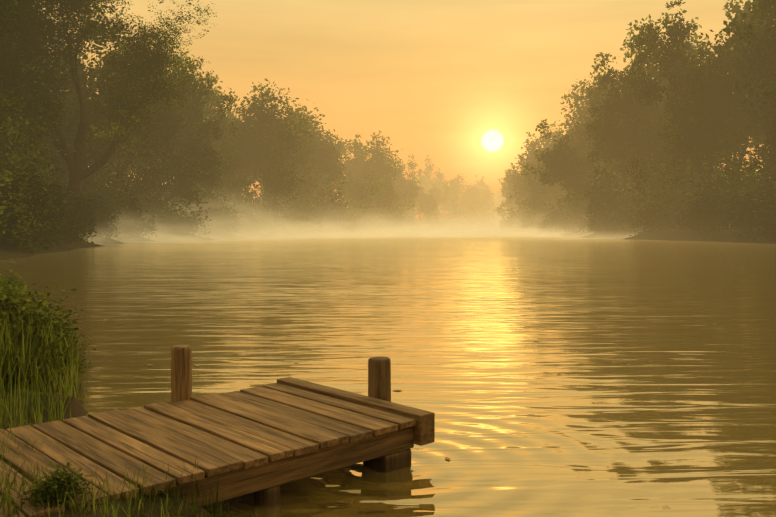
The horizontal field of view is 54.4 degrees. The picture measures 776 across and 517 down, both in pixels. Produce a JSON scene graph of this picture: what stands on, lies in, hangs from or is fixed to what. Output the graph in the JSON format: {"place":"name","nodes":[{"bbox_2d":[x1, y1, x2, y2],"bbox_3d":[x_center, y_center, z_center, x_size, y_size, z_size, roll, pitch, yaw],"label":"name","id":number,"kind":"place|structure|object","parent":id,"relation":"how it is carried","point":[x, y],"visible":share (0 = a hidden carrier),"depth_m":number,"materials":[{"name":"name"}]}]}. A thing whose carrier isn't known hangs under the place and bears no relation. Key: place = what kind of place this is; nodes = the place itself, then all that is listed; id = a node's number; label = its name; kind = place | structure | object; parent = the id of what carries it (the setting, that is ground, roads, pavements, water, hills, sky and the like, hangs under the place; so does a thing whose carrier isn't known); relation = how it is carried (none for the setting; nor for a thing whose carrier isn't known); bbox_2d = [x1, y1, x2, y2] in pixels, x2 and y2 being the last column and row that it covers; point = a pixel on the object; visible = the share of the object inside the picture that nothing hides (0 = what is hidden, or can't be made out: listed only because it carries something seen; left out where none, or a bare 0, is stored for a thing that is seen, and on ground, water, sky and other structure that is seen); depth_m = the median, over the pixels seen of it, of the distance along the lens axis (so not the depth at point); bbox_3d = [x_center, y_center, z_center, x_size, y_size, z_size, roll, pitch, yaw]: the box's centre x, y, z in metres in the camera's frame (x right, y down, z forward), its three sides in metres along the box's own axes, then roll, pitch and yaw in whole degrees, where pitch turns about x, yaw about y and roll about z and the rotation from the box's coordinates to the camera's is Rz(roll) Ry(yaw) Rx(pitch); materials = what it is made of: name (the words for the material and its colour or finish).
{"place":"outdoors","nodes":[
{"label":"outdoors","id":0,"kind":"place"},
{"bbox_2d":[135,184,267,240],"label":"mist","id":1,"kind":"structure","parent":0,"point":[185,238],"depth_m":98.70,"materials":[{"name":"beige"}]},
{"bbox_2d":[0,231,775,516],"bbox_3d":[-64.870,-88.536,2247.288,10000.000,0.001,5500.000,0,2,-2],"label":"river water","id":2,"kind":"structure","parent":0,"point":[473,339],"depth_m":10.64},
{"bbox_2d":[96,187,195,242],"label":"mist","id":3,"kind":"structure","parent":2,"relation":"on","point":[152,241],"depth_m":85.25,"materials":[{"name":"beige"}]},
{"bbox_2d":[0,345,434,516],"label":"dock","id":4,"kind":"object","parent":2,"relation":"in","point":[264,443],"visible":0.92,"depth_m":5.07,"materials":[{"name":"brown wood"}]},
{"bbox_2d":[162,184,339,239],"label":"mist","id":5,"kind":"structure","parent":2,"relation":"on","point":[254,236],"depth_m":115.48,"materials":[{"name":"beige"}]},
{"bbox_2d":[200,185,461,237],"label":"mist","id":6,"kind":"structure","parent":2,"relation":"on","point":[351,235],"depth_m":135.03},
{"bbox_2d":[103,319,651,459],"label":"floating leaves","id":7,"kind":"object","parent":2,"relation":"on","point":[446,458],"visible":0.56,"depth_m":9.44,"materials":[{"name":"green plant"}]},
{"bbox_2d":[231,197,587,236],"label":"mist","id":8,"kind":"structure","parent":2,"relation":"on","point":[497,235],"depth_m":152.97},
{"bbox_2d":[278,203,560,235],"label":"mist","id":9,"kind":"structure","parent":2,"relation":"on","point":[514,234],"depth_m":173.00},
{"bbox_2d":[351,208,527,233],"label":"mist","id":10,"kind":"structure","parent":2,"relation":"on","point":[455,225],"depth_m":225.45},
{"bbox_2d":[338,205,546,234],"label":"mist","id":11,"kind":"structure","parent":2,"relation":"on","point":[453,233],"depth_m":194.62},
{"bbox_2d":[403,211,514,232],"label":"mist","id":12,"kind":"structure","parent":2,"relation":"on","point":[451,227],"depth_m":269.96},
{"bbox_2d":[0,229,775,516],"bbox_3d":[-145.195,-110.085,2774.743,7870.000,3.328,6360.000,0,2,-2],"label":"ground","id":13,"kind":"structure","parent":0,"point":[11,252],"depth_m":44.59,"materials":[{"name":"brown soil"}]},
{"bbox_2d":[0,260,98,511],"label":"bank weeds","id":14,"kind":"object","parent":13,"relation":"on","point":[49,493],"visible":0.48,"depth_m":7.86,"materials":[{"name":"green plant"}]},
{"bbox_2d":[0,284,336,516],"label":"bank grass","id":15,"kind":"structure","parent":13,"relation":"on","point":[9,379],"depth_m":6.26,"materials":[{"name":"green plant"}]},
{"bbox_2d":[0,0,508,252],"bbox_3d":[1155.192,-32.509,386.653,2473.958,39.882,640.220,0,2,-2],"label":"bank trees","id":16,"kind":"object","parent":13,"relation":"on","point":[137,116],"visible":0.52,"depth_m":92.20,"materials":[{"name":"green plant"}]},
{"bbox_2d":[494,0,775,241],"bbox_3d":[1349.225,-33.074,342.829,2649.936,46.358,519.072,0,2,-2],"label":"bank trees","id":17,"kind":"object","parent":13,"relation":"on","point":[637,148],"visible":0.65,"depth_m":111.28,"materials":[{"name":"green plant"}]},
{"bbox_2d":[40,0,773,224],"label":"sky","id":18,"kind":"structure","parent":0,"point":[461,84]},
{"bbox_2d":[413,198,503,231],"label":"mist","id":19,"kind":"structure","parent":0,"point":[459,221],"depth_m":326.19,"materials":[{"name":"beige"}]},
{"bbox_2d":[442,199,508,228],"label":"mist","id":20,"kind":"structure","parent":0,"point":[483,219],"depth_m":402.62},
{"bbox_2d":[496,211,569,235],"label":"mist","id":21,"kind":"structure","parent":0,"point":[533,229],"depth_m":165.40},
{"bbox_2d":[515,212,589,236],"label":"mist","id":22,"kind":"structure","parent":0,"point":[554,231],"depth_m":141.63,"materials":[{"name":"beige"}]}
]}

